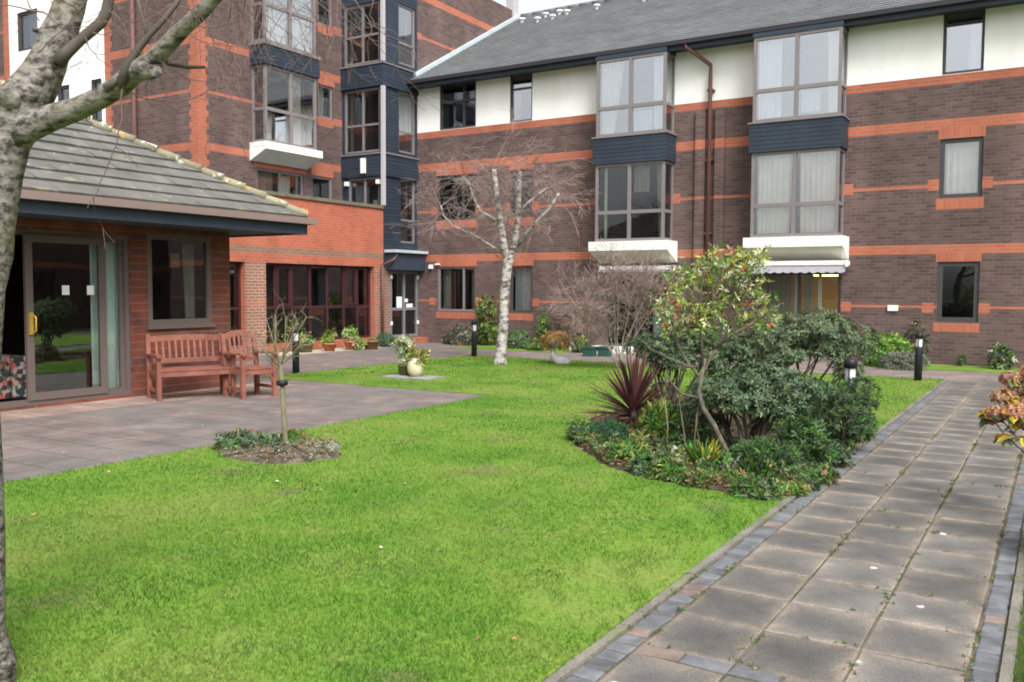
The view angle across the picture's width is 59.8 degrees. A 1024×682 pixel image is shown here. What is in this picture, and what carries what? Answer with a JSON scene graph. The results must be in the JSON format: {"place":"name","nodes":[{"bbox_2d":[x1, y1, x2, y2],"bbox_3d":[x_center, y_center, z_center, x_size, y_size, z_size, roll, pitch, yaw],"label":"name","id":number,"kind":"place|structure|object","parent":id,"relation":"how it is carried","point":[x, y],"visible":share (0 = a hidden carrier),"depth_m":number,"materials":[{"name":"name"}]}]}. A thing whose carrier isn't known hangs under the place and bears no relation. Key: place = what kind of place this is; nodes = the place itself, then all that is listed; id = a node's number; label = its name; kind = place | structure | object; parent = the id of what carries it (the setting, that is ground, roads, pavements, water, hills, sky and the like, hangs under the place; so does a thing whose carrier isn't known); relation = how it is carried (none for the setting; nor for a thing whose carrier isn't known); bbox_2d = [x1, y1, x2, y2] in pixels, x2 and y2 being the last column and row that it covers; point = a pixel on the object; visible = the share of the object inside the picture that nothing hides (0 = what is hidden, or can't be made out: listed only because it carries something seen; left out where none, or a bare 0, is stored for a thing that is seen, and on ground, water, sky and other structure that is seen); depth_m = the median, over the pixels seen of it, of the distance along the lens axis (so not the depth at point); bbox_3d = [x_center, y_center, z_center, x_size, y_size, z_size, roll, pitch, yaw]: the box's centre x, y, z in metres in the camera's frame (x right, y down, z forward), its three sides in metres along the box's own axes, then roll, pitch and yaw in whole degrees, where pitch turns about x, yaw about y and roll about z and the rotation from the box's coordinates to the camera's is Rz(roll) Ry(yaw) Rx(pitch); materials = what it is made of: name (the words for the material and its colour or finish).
{"place":"outdoors","nodes":[
{"label":"outdoors","id":0,"kind":"place"},
{"bbox_2d":[0,382,296,420],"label":"threshold paving","id":1,"kind":"structure","parent":0,"point":[65,409],"depth_m":12.30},
{"bbox_2d":[144,333,236,401],"bbox_3d":[-4.705,0.365,13.059,1.135,0.925,0.690,-2,4,-36],"label":"garden bench","id":2,"kind":"object","parent":1,"relation":"on","point":[159,372],"visible":0.97,"depth_m":13.07,"materials":[{"name":"brown wood"}]},
{"bbox_2d":[1,342,507,482],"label":"patio","id":3,"kind":"structure","parent":0,"point":[37,446],"depth_m":11.02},
{"bbox_2d":[219,330,276,398],"bbox_3d":[-3.910,0.333,13.245,0.670,0.977,0.595,3,4,42],"label":"garden chair","id":4,"kind":"object","parent":3,"relation":"on","point":[243,370],"visible":0.93,"depth_m":13.23,"materials":[{"name":"brown wood"}]},
{"bbox_2d":[0,0,519,343],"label":"apartment building","id":5,"kind":"structure","parent":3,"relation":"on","point":[353,146],"depth_m":25.34,"materials":[{"name":"brick"}]},
{"bbox_2d":[19,9,37,51],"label":"window","id":6,"kind":"structure","parent":5,"relation":"in","point":[27,38],"depth_m":25.64,"materials":[{"name":"grey"}]},
{"bbox_2d":[257,168,302,194],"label":"window","id":7,"kind":"structure","parent":5,"relation":"in","point":[264,176],"depth_m":24.29,"materials":[{"name":"grey glass"}]},
{"bbox_2d":[250,0,315,54],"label":"bay window","id":8,"kind":"structure","parent":5,"relation":"in","point":[293,28],"depth_m":23.71,"materials":[{"name":"glass"}]},
{"bbox_2d":[251,64,316,149],"bbox_3d":[-6.111,-6.226,23.978,0.500,1.980,1.870,2,4,32],"label":"bay window","id":9,"kind":"structure","parent":5,"relation":"in","point":[260,115],"depth_m":23.71,"materials":[{"name":"glass"}]},
{"bbox_2d":[318,84,331,119],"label":"window","id":10,"kind":"structure","parent":5,"relation":"in","point":[320,102],"depth_m":25.86,"materials":[{"name":"grey glass"}]},
{"bbox_2d":[318,0,331,27],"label":"window","id":11,"kind":"structure","parent":5,"relation":"in","point":[320,9],"depth_m":25.58,"materials":[{"name":"grey glass"}]},
{"bbox_2d":[344,1,378,66],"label":"window","id":12,"kind":"structure","parent":5,"relation":"in","point":[363,35],"depth_m":25.84,"materials":[{"name":"grey glass"}]},
{"bbox_2d":[345,87,379,153],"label":"window","id":13,"kind":"structure","parent":5,"relation":"in","point":[363,91],"depth_m":26.10,"materials":[{"name":"grey glass"}]},
{"bbox_2d":[349,177,378,204],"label":"window","id":14,"kind":"structure","parent":5,"relation":"in","point":[376,202],"depth_m":25.99,"materials":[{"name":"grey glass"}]},
{"bbox_2d":[389,271,418,337],"bbox_3d":[-3.211,-1.099,26.516,0.120,1.960,1.310,2,4,32],"label":"entrance door","id":15,"kind":"structure","parent":5,"relation":"in","point":[403,285],"depth_m":26.50,"materials":[{"name":"grey"}]},
{"bbox_2d":[399,91,414,154],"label":"window","id":16,"kind":"structure","parent":5,"relation":"in","point":[406,106],"depth_m":26.49,"materials":[{"name":"glass"}]},
{"bbox_2d":[399,3,414,68],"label":"window","id":17,"kind":"structure","parent":5,"relation":"in","point":[406,14],"depth_m":26.34,"materials":[{"name":"glass"}]},
{"bbox_2d":[401,179,413,221],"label":"window","id":18,"kind":"structure","parent":5,"relation":"in","point":[408,213],"depth_m":26.63,"materials":[{"name":"grey glass"}]},
{"bbox_2d":[292,327,299,373],"bbox_3d":[-4.094,0.197,16.865,0.140,0.932,0.140,2,4,32],"label":"bollard light","id":19,"kind":"object","parent":3,"relation":"on","point":[295,366],"visible":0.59,"depth_m":16.82,"materials":[{"name":"black"}]},
{"bbox_2d":[229,190,397,355],"bbox_3d":[-6.515,-1.656,22.247,1.934,4.090,9.279,2,4,32],"label":"entrance extension","id":20,"kind":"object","parent":3,"relation":"on","point":[328,270],"visible":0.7,"depth_m":24.04,"materials":[{"name":"orange brick"}]},
{"bbox_2d":[230,261,241,345],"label":"window","id":21,"kind":"structure","parent":20,"relation":"in","point":[238,308],"depth_m":21.41,"materials":[{"name":"red"}]},
{"bbox_2d":[266,263,370,343],"bbox_3d":[-5.145,-1.020,23.761,0.070,2.020,4.070,2,4,32],"label":"window","id":22,"kind":"structure","parent":20,"relation":"in","point":[361,311],"depth_m":24.50,"materials":[{"name":"red"}]},
{"bbox_2d":[260,347,382,355],"bbox_3d":[-4.859,0.298,23.051,0.850,0.100,3.700,2,4,32],"label":"gravel strip","id":23,"kind":"object","parent":3,"relation":"on","point":[322,350],"visible":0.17,"depth_m":22.72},
{"bbox_2d":[299,332,315,352],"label":"potted plant","id":24,"kind":"object","parent":23,"relation":"on","point":[308,339],"visible":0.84,"depth_m":22.29,"materials":[{"name":"green plant"}]},
{"bbox_2d":[319,328,337,350],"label":"potted plant","id":25,"kind":"object","parent":23,"relation":"on","point":[329,345],"visible":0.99,"depth_m":22.74,"materials":[{"name":"green plant"}]},
{"bbox_2d":[340,324,367,349],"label":"potted plant","id":26,"kind":"object","parent":3,"relation":"on","point":[352,343],"visible":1,"depth_m":23.35,"materials":[{"name":"green plant"}]},
{"bbox_2d":[446,322,471,345],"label":"shrub","id":27,"kind":"object","parent":3,"relation":"on","point":[457,340],"visible":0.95,"depth_m":25.53,"materials":[{"name":"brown plant"}]},
{"bbox_2d":[4,355,1023,681],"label":"lawn","id":28,"kind":"structure","parent":0,"point":[608,567],"depth_m":5.58,"materials":[{"name":"plant"}]},
{"bbox_2d":[0,0,451,681],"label":"birch tree","id":29,"kind":"object","parent":28,"relation":"on","point":[32,110],"visible":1,"depth_m":3.46,"materials":[{"name":"grey plant"}]},
{"bbox_2d":[222,443,341,463],"bbox_3d":[-2.243,1.063,8.584,1.317,0.075,0.944,2,4,32],"label":"tree bed","id":30,"kind":"object","parent":28,"relation":"on","point":[297,458],"visible":0.63,"depth_m":8.35,"materials":[{"name":"soil"}]},
{"bbox_2d":[210,428,289,450],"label":"ground cover plant","id":31,"kind":"object","parent":30,"relation":"on","point":[258,436],"visible":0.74,"depth_m":8.77,"materials":[{"name":"green plant"}]},
{"bbox_2d":[228,290,320,443],"bbox_3d":[-2.343,0.294,9.038,0.963,1.646,0.668,1,3,9],"label":"young tree","id":32,"kind":"object","parent":30,"relation":"on","point":[282,383],"visible":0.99,"depth_m":8.95,"materials":[{"name":"brown plant"}]},
{"bbox_2d":[216,434,334,463],"bbox_3d":[-2.189,1.042,8.555,1.110,0.178,0.946,2,4,32],"label":"ground cover","id":33,"kind":"object","parent":30,"relation":"on","point":[320,450],"visible":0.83,"depth_m":8.44,"materials":[{"name":"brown plant"}]},
{"bbox_2d":[224,438,340,460],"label":"leaf litter","id":34,"kind":"object","parent":30,"relation":"on","point":[282,451],"visible":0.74,"depth_m":8.40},
{"bbox_2d":[298,436,343,449],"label":"ground cover plant","id":35,"kind":"object","parent":30,"relation":"on","point":[321,439],"visible":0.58,"depth_m":8.88,"materials":[{"name":"grey plant"}]},
{"bbox_2d":[381,374,444,379],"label":"paving slab","id":36,"kind":"structure","parent":28,"relation":"on","point":[421,377],"depth_m":15.92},
{"bbox_2d":[388,333,415,374],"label":"potted plant","id":37,"kind":"object","parent":36,"relation":"on","point":[403,343],"visible":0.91,"depth_m":16.21,"materials":[{"name":"green plant"}]},
{"bbox_2d":[407,347,430,376],"bbox_3d":[-1.681,0.363,16.055,0.439,0.545,0.480,0,3,-6],"label":"urn","id":38,"kind":"object","parent":36,"relation":"on","point":[415,366],"visible":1,"depth_m":15.93,"materials":[{"name":"beige ceramic"}]},
{"bbox_2d":[384,99,601,364],"bbox_3d":[-0.356,-2.339,19.015,4.756,5.886,3.228,0,3,-9],"label":"birch tree","id":39,"kind":"object","parent":28,"relation":"on","point":[507,254],"visible":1,"depth_m":18.96,"materials":[{"name":"white plant"}]},
{"bbox_2d":[538,329,573,363],"bbox_3d":[0.976,0.136,19.255,0.684,0.805,0.713,-2,4,-39],"label":"stone planter","id":40,"kind":"object","parent":28,"relation":"on","point":[560,343],"visible":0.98,"depth_m":19.16,"materials":[{"name":"beige plant"}]},
{"bbox_2d":[534,237,687,367],"bbox_3d":[2.038,-0.768,18.051,3.158,2.666,2.358,0,3,3],"label":"bare shrub","id":41,"kind":"object","parent":28,"relation":"on","point":[648,279],"visible":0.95,"depth_m":17.72,"materials":[{"name":"plant"}]},
{"bbox_2d":[569,403,831,496],"bbox_3d":[2.259,0.976,10.185,3.217,0.110,6.184,2,4,32],"label":"flower bed","id":42,"kind":"object","parent":28,"relation":"on","point":[721,488],"visible":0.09,"depth_m":8.74,"materials":[{"name":"soil"}]},
{"bbox_2d":[564,415,595,440],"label":"shrub","id":43,"kind":"object","parent":42,"relation":"on","point":[584,424],"visible":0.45,"depth_m":9.45,"materials":[{"name":"green plant"}]},
{"bbox_2d":[583,417,631,442],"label":"shrub","id":44,"kind":"object","parent":42,"relation":"on","point":[618,427],"visible":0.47,"depth_m":9.02,"materials":[{"name":"green plant"}]},
{"bbox_2d":[603,437,654,464],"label":"shrub","id":45,"kind":"object","parent":42,"relation":"on","point":[630,446],"visible":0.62,"depth_m":8.10,"materials":[{"name":"green plant"}]},
{"bbox_2d":[575,343,684,433],"bbox_3d":[1.320,0.577,9.759,1.308,1.153,1.364,2,4,32],"label":"cordyline","id":46,"kind":"object","parent":42,"relation":"on","point":[631,390],"visible":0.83,"depth_m":9.72,"materials":[{"name":"red plant"}]},
{"bbox_2d":[621,427,662,448],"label":"shrub","id":47,"kind":"object","parent":42,"relation":"on","point":[642,434],"visible":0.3,"depth_m":8.71,"materials":[{"name":"green plant"}]},
{"bbox_2d":[628,451,661,476],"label":"shrub","id":48,"kind":"object","parent":42,"relation":"on","point":[638,469],"visible":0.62,"depth_m":7.64,"materials":[{"name":"green plant"}]},
{"bbox_2d":[634,395,692,441],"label":"shrub","id":49,"kind":"object","parent":42,"relation":"on","point":[654,413],"visible":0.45,"depth_m":9.02,"materials":[{"name":"green plant"}]},
{"bbox_2d":[645,457,691,482],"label":"shrub","id":50,"kind":"object","parent":42,"relation":"on","point":[664,469],"visible":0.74,"depth_m":7.45,"materials":[{"name":"green plant"}]},
{"bbox_2d":[656,430,697,453],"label":"shrub","id":51,"kind":"object","parent":42,"relation":"on","point":[673,439],"visible":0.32,"depth_m":8.41,"materials":[{"name":"green plant"}]},
{"bbox_2d":[668,442,706,467],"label":"shrub","id":52,"kind":"object","parent":42,"relation":"on","point":[680,451],"visible":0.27,"depth_m":7.93,"materials":[{"name":"green plant"}]},
{"bbox_2d":[656,396,721,442],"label":"shrub","id":53,"kind":"object","parent":42,"relation":"on","point":[679,427],"visible":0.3,"depth_m":8.91,"materials":[{"name":"green plant"}]},
{"bbox_2d":[622,319,757,404],"bbox_3d":[2.122,0.387,10.632,1.683,1.317,0.892,-1,3,-18],"label":"rhododendron","id":54,"kind":"object","parent":42,"relation":"on","point":[726,351],"visible":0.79,"depth_m":10.46,"materials":[{"name":"green plant"}]},
{"bbox_2d":[677,466,726,488],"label":"shrub","id":55,"kind":"object","parent":42,"relation":"on","point":[702,476],"visible":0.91,"depth_m":7.21,"materials":[{"name":"green plant"}]},
{"bbox_2d":[567,421,840,486],"bbox_3d":[1.754,1.005,8.808,2.680,0.280,2.969,2,4,32],"label":"ground cover","id":56,"kind":"object","parent":42,"relation":"on","point":[597,445],"visible":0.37,"depth_m":8.00,"materials":[{"name":"green plant"}]},
{"bbox_2d":[681,436,726,467],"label":"strap leaf plant","id":57,"kind":"object","parent":42,"relation":"on","point":[697,455],"visible":0.63,"depth_m":7.76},
{"bbox_2d":[642,240,785,455],"bbox_3d":[1.863,0.149,8.026,1.355,2.105,0.942,-1,3,-14],"label":"pieris tree","id":58,"kind":"object","parent":42,"relation":"on","point":[735,277],"visible":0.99,"depth_m":7.98,"materials":[{"name":"green plant"}]},
{"bbox_2d":[732,451,777,477],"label":"strap leaf plant","id":59,"kind":"object","parent":42,"relation":"on","point":[757,468],"visible":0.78,"depth_m":7.41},
{"bbox_2d":[726,475,786,500],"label":"shrub","id":60,"kind":"object","parent":42,"relation":"on","point":[764,489],"visible":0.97,"depth_m":6.84,"materials":[{"name":"green plant"}]},
{"bbox_2d":[681,359,832,451],"bbox_3d":[2.292,0.674,8.314,1.364,1.017,0.994,-1,4,-25],"label":"rhododendron","id":61,"kind":"object","parent":42,"relation":"on","point":[746,390],"visible":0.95,"depth_m":8.11,"materials":[{"name":"green plant"}]},
{"bbox_2d":[731,435,809,478],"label":"shrub","id":62,"kind":"object","parent":42,"relation":"on","point":[763,445],"visible":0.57,"depth_m":7.58,"materials":[{"name":"green plant"}]},
{"bbox_2d":[754,399,822,433],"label":"shrub","id":63,"kind":"object","parent":42,"relation":"on","point":[776,423],"visible":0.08,"depth_m":9.57,"materials":[{"name":"green plant"}]},
{"bbox_2d":[766,477,811,496],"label":"shrub","id":64,"kind":"object","parent":42,"relation":"on","point":[801,489],"visible":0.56,"depth_m":6.96,"materials":[{"name":"green plant"}]},
{"bbox_2d":[778,463,825,491],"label":"shrub","id":65,"kind":"object","parent":42,"relation":"on","point":[810,476],"visible":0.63,"depth_m":7.17,"materials":[{"name":"green plant"}]},
{"bbox_2d":[772,414,840,467],"bbox_3d":[2.641,0.938,8.006,0.616,0.595,0.570,2,4,32],"label":"shrub","id":66,"kind":"object","parent":42,"relation":"on","point":[795,431],"visible":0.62,"depth_m":7.89,"materials":[{"name":"green plant"}]},
{"bbox_2d":[734,306,880,383],"bbox_3d":[3.956,0.254,11.970,1.935,1.447,1.157,1,3,7],"label":"rhododendron","id":67,"kind":"object","parent":42,"relation":"on","point":[839,348],"visible":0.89,"depth_m":11.70,"materials":[{"name":"green plant"}]},
{"bbox_2d":[801,461,841,485],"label":"shrub","id":68,"kind":"object","parent":42,"relation":"on","point":[830,473],"visible":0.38,"depth_m":7.40,"materials":[{"name":"green plant"}]},
{"bbox_2d":[810,375,883,451],"bbox_3d":[3.329,0.748,8.965,0.720,0.798,0.903,2,4,32],"label":"yew shrub","id":69,"kind":"object","parent":42,"relation":"on","point":[847,431],"visible":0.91,"depth_m":8.82,"materials":[{"name":"green plant"}]},
{"bbox_2d":[844,357,856,412],"bbox_3d":[3.697,0.644,9.752,0.140,0.932,0.140,2,4,32],"label":"bollard light","id":70,"kind":"object","parent":42,"relation":"on","point":[850,365],"visible":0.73,"depth_m":9.68,"materials":[{"name":"black"}]},
{"bbox_2d":[914,332,923,380],"bbox_3d":[7.278,0.306,15.943,0.140,0.932,0.140,2,4,32],"label":"bollard light","id":71,"kind":"object","parent":28,"relation":"on","point":[919,337],"visible":0.95,"depth_m":15.89,"materials":[{"name":"black"}]},
{"bbox_2d":[975,364,1023,451],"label":"hydrangea","id":72,"kind":"object","parent":28,"relation":"on","point":[997,412],"visible":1,"depth_m":6.24,"materials":[{"name":"pink plant"}]},
{"bbox_2d":[493,0,594,13],"label":"sky","id":73,"kind":"structure","parent":0,"point":[525,6],"materials":[{"name":"white"}]},
{"bbox_2d":[451,345,1017,373],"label":"grass verge","id":74,"kind":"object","parent":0,"point":[986,369],"depth_m":18.97,"materials":[{"name":"plant"}]},
{"bbox_2d":[474,293,498,345],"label":"shrub","id":75,"kind":"object","parent":74,"relation":"on","point":[484,318],"visible":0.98,"depth_m":25.29,"materials":[{"name":"green plant"}]},
{"bbox_2d":[507,329,529,348],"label":"shrub","id":76,"kind":"object","parent":74,"relation":"on","point":[519,338],"visible":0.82,"depth_m":24.09,"materials":[{"name":"green plant"}]},
{"bbox_2d":[535,308,551,345],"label":"shrub","id":77,"kind":"object","parent":74,"relation":"on","point":[544,322],"visible":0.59,"depth_m":24.39,"materials":[{"name":"green plant"}]},
{"bbox_2d":[859,331,913,366],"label":"shrub","id":78,"kind":"object","parent":74,"relation":"on","point":[887,342],"visible":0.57,"depth_m":18.83,"materials":[{"name":"green plant"}]},
{"bbox_2d":[902,317,931,364],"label":"shrub","id":79,"kind":"object","parent":74,"relation":"on","point":[913,344],"visible":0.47,"depth_m":19.57,"materials":[{"name":"green plant"}]},
{"bbox_2d":[986,342,1018,369],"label":"shrub","id":80,"kind":"object","parent":74,"relation":"on","point":[999,364],"visible":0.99,"depth_m":18.33,"materials":[{"name":"green plant"}]},
{"bbox_2d":[477,351,1014,382],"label":"path","id":81,"kind":"structure","parent":0,"point":[821,367],"depth_m":18.17,"materials":[{"name":"concrete"}]},
{"bbox_2d":[876,350,932,370],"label":"lavender","id":82,"kind":"object","parent":81,"relation":"on","point":[902,360],"visible":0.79,"depth_m":18.30,"materials":[{"name":"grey plant"}]},
{"bbox_2d":[561,381,1023,681],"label":"path","id":83,"kind":"structure","parent":0,"point":[788,584],"depth_m":4.93,"materials":[{"name":"concrete"}]},
{"bbox_2d":[544,380,1023,681],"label":"path kerb","id":84,"kind":"structure","parent":83,"relation":"on","point":[567,669],"depth_m":4.54,"materials":[{"name":"concrete"}]},
{"bbox_2d":[628,433,1023,681],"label":"joint moss","id":85,"kind":"object","parent":83,"relation":"on","point":[1019,456],"visible":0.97,"depth_m":5.08,"materials":[{"name":"green plant"}]},
{"bbox_2d":[811,438,856,467],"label":"shrub","id":86,"kind":"object","parent":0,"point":[843,460],"visible":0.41,"depth_m":8.11,"materials":[{"name":"green plant"}]},
{"bbox_2d":[1016,606,1023,681],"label":"ground","id":87,"kind":"structure","parent":0,"point":[1020,655],"depth_m":4.25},
{"bbox_2d":[0,79,316,411],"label":"garden pavilion","id":88,"kind":"structure","parent":87,"relation":"on","point":[85,311],"depth_m":13.20,"materials":[{"name":"tile"}]},
{"bbox_2d":[0,354,25,398],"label":"armchair","id":89,"kind":"object","parent":88,"relation":"in","point":[13,378],"visible":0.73,"depth_m":12.11,"materials":[{"name":"fabric"}]},
{"bbox_2d":[22,234,107,400],"bbox_3d":[-6.062,-0.329,12.178,0.121,2.200,1.160,2,4,32],"label":"sliding door","id":90,"kind":"structure","parent":88,"relation":"in","point":[27,239],"depth_m":12.08,"materials":[{"name":"grey"}]},
{"bbox_2d":[89,239,124,391],"bbox_3d":[-5.837,-0.367,12.849,0.180,2.200,0.460,2,4,32],"label":"fixed window","id":91,"kind":"structure","parent":88,"relation":"in","point":[113,251],"depth_m":12.92,"materials":[{"name":"grey"}]},
{"bbox_2d":[147,234,214,329],"bbox_3d":[-5.183,-0.910,13.769,0.285,1.415,1.220,2,4,32],"label":"window","id":92,"kind":"structure","parent":88,"relation":"in","point":[187,249],"depth_m":14.06,"materials":[{"name":"grey"}]},
{"bbox_2d":[406,0,1023,367],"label":"apartment building","id":93,"kind":"structure","parent":87,"relation":"on","point":[860,161],"depth_m":21.72,"materials":[{"name":"brick"}]},
{"bbox_2d":[438,174,475,220],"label":"window","id":94,"kind":"structure","parent":93,"relation":"in","point":[454,176],"depth_m":26.20,"materials":[{"name":"grey"}]},
{"bbox_2d":[438,266,475,311],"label":"window","id":95,"kind":"structure","parent":93,"relation":"in","point":[447,270],"depth_m":26.61,"materials":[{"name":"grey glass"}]},
{"bbox_2d":[441,82,475,129],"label":"window","id":96,"kind":"structure","parent":93,"relation":"in","point":[464,100],"depth_m":25.97,"materials":[{"name":"grey"}]},
{"bbox_2d":[510,266,531,312],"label":"window","id":97,"kind":"structure","parent":93,"relation":"in","point":[523,299],"depth_m":25.38,"materials":[{"name":"grey"}]},
{"bbox_2d":[511,74,531,122],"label":"window","id":98,"kind":"structure","parent":93,"relation":"in","point":[515,97],"depth_m":25.10,"materials":[{"name":"grey"}]},
{"bbox_2d":[595,160,673,241],"bbox_3d":[3.132,-3.555,22.918,1.900,1.980,0.600,2,4,32],"label":"bay window","id":99,"kind":"structure","parent":93,"relation":"in","point":[665,168],"depth_m":22.64,"materials":[{"name":"grey glass"}]},
{"bbox_2d":[596,51,674,136],"bbox_3d":[3.146,-6.220,22.765,1.900,1.960,0.600,2,4,32],"label":"bay window","id":100,"kind":"structure","parent":93,"relation":"in","point":[609,75],"depth_m":22.53,"materials":[{"name":"glass"}]},
{"bbox_2d":[605,273,667,346],"bbox_3d":[3.320,-0.822,23.489,1.770,1.940,0.235,2,4,32],"label":"patio door","id":101,"kind":"structure","parent":93,"relation":"in","point":[655,329],"depth_m":23.37,"materials":[{"name":"grey"}]},
{"bbox_2d":[750,146,844,237],"bbox_3d":[6.642,-3.413,20.765,1.980,1.980,0.600,2,4,32],"label":"bay window","id":102,"kind":"structure","parent":93,"relation":"in","point":[822,170],"depth_m":20.54,"materials":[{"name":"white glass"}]},
{"bbox_2d":[758,272,840,354],"bbox_3d":[6.881,-0.679,21.304,1.910,1.940,0.235,2,4,32],"label":"patio door","id":103,"kind":"structure","parent":93,"relation":"in","point":[783,282],"depth_m":21.46,"materials":[{"name":"grey"}]},
{"bbox_2d":[752,25,847,121],"bbox_3d":[6.656,-6.079,20.612,1.980,1.960,0.600,2,4,32],"label":"bay window","id":104,"kind":"structure","parent":93,"relation":"in","point":[767,73],"depth_m":20.42,"materials":[{"name":"glass"}]},
{"bbox_2d":[936,261,979,321],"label":"window","id":105,"kind":"structure","parent":93,"relation":"in","point":[939,318],"depth_m":19.41,"materials":[{"name":"grey"}]},
{"bbox_2d":[939,136,983,197],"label":"window","id":106,"kind":"structure","parent":93,"relation":"in","point":[961,159],"depth_m":19.41,"materials":[{"name":"grey"}]},
{"bbox_2d":[942,9,985,74],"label":"window","id":107,"kind":"structure","parent":93,"relation":"in","point":[977,32],"depth_m":19.18,"materials":[{"name":"grey"}]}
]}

